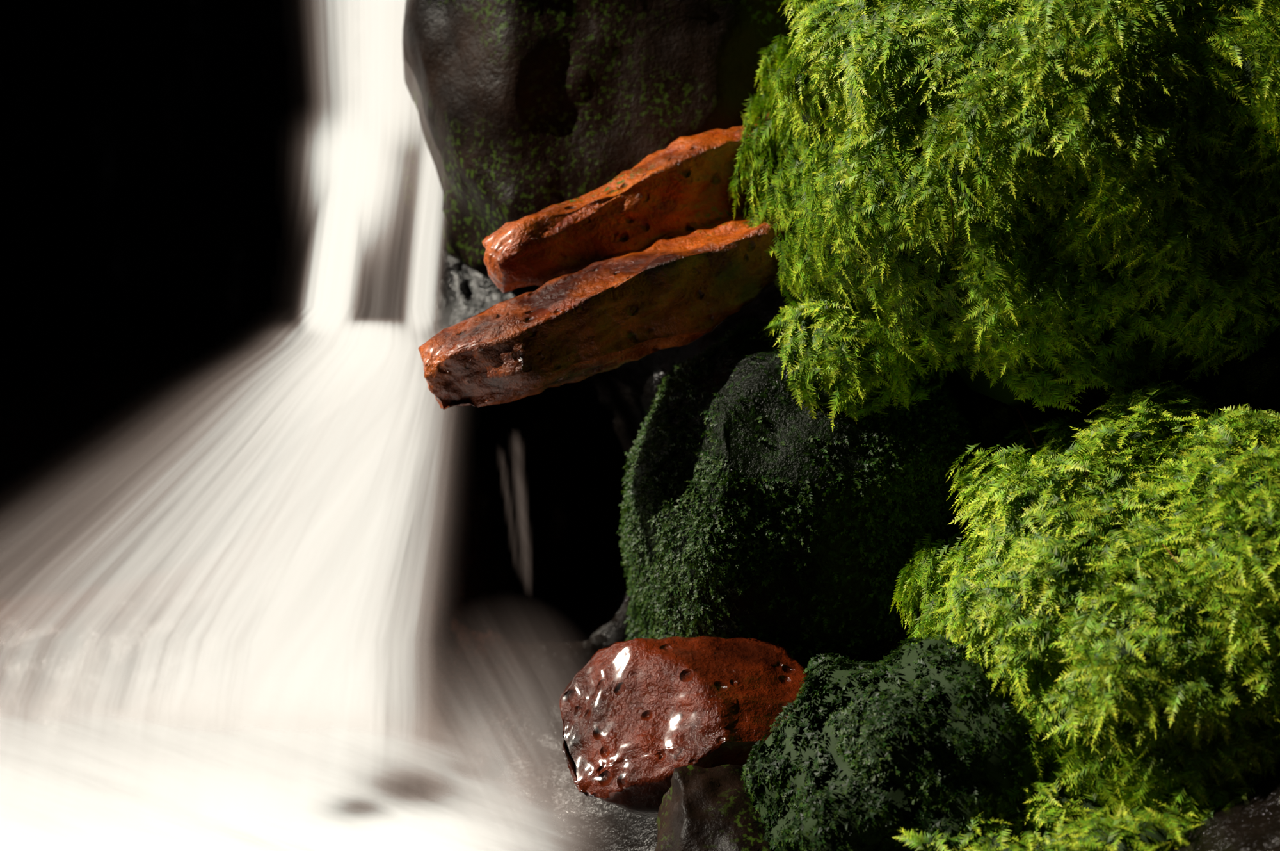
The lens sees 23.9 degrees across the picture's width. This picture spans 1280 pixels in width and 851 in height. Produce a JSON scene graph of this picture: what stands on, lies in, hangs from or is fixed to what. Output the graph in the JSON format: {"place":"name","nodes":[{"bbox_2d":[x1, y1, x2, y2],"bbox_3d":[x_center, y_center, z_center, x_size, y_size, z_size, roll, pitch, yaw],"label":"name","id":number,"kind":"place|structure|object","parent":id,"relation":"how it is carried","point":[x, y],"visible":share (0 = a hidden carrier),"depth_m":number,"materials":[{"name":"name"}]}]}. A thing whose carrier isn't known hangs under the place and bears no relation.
{"place":"outdoors","nodes":[
{"label":"outdoors","id":0,"kind":"place"},
{"bbox_2d":[0,0,1279,850],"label":"rock face","id":1,"kind":"object","parent":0,"point":[159,202],"visible":0.3,"depth_m":1.37},
{"bbox_2d":[33,0,442,775],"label":"waterfall","id":2,"kind":"structure","parent":1,"relation":"on","point":[273,587],"depth_m":1.17,"materials":[{"name":"liquid"}]},
{"bbox_2d":[0,724,540,850],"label":"pool foam","id":3,"kind":"object","parent":1,"relation":"on","point":[118,790],"visible":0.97,"depth_m":1.10,"materials":[{"name":"water"},{"name":"foam"}]},
{"bbox_2d":[418,211,799,409],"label":"rock slab","id":4,"kind":"structure","parent":1,"relation":"on","point":[664,291],"depth_m":1.07,"materials":[{"name":"brown stone"}]},
{"bbox_2d":[481,111,792,293],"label":"rock slab","id":5,"kind":"structure","parent":4,"relation":"on","point":[680,184],"depth_m":1.10,"materials":[{"name":"brown stone"}]},
{"bbox_2d":[400,0,824,293],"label":"dark boulder","id":6,"kind":"object","parent":1,"relation":"on","point":[526,107],"visible":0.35,"depth_m":1.15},
{"bbox_2d":[559,635,808,817],"bbox_3d":[0.016,0.104,1.052,0.089,0.054,0.071,0,31,0],"label":"red rock","id":7,"kind":"object","parent":1,"relation":"on","point":[642,719],"visible":0.73,"depth_m":1.03,"materials":[{"name":"red stone"}]},
{"bbox_2d":[655,763,775,850],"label":"rock","id":8,"kind":"object","parent":1,"relation":"on","point":[701,808],"visible":0.62,"depth_m":0.99,"materials":[{"name":"stone"}]},
{"bbox_2d":[624,323,986,673],"bbox_3d":[0.062,0.048,1.119,0.136,0.188,0.132,0,31,0],"label":"mossy rock","id":9,"kind":"object","parent":1,"relation":"on","point":[742,451],"visible":0.45,"depth_m":1.05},
{"bbox_2d":[616,315,994,659],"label":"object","id":10,"kind":"object","parent":9,"relation":"on","point":[632,557],"visible":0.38,"depth_m":1.06,"materials":[{"name":"green plant"}]},
{"bbox_2d":[759,277,951,430],"bbox_3d":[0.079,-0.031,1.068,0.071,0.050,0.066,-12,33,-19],"label":"moss tuft","id":11,"kind":"object","parent":9,"relation":"on","point":[822,333],"visible":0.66,"depth_m":1.05,"materials":[{"name":"green plant"}]},
{"bbox_2d":[740,633,1060,850],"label":"moss clump","id":12,"kind":"object","parent":1,"relation":"on","point":[888,700],"depth_m":0.96,"materials":[{"name":"green plant"}]},
{"bbox_2d":[728,0,1279,412],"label":"moss cushion","id":13,"kind":"object","parent":1,"relation":"on","point":[829,176],"depth_m":1.01,"materials":[{"name":"green plant"}]},
{"bbox_2d":[771,0,963,150],"bbox_3d":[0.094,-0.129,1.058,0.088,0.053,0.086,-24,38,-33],"label":"moss tuft","id":14,"kind":"object","parent":13,"relation":"on","point":[795,67],"visible":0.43,"depth_m":1.05,"materials":[{"name":"green plant"}]},
{"bbox_2d":[889,377,1279,828],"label":"moss cushion","id":15,"kind":"object","parent":1,"relation":"on","point":[1094,697],"depth_m":0.95,"materials":[{"name":"green plant"}]},
{"bbox_2d":[951,38,1178,563],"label":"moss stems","id":16,"kind":"object","parent":15,"relation":"on","point":[953,242],"visible":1,"depth_m":0.95,"materials":[{"name":"green plant"}]},
{"bbox_2d":[892,750,1208,850],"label":"fern foliage","id":17,"kind":"object","parent":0,"point":[1118,820],"depth_m":0.94,"materials":[{"name":"green plant"}]}
]}

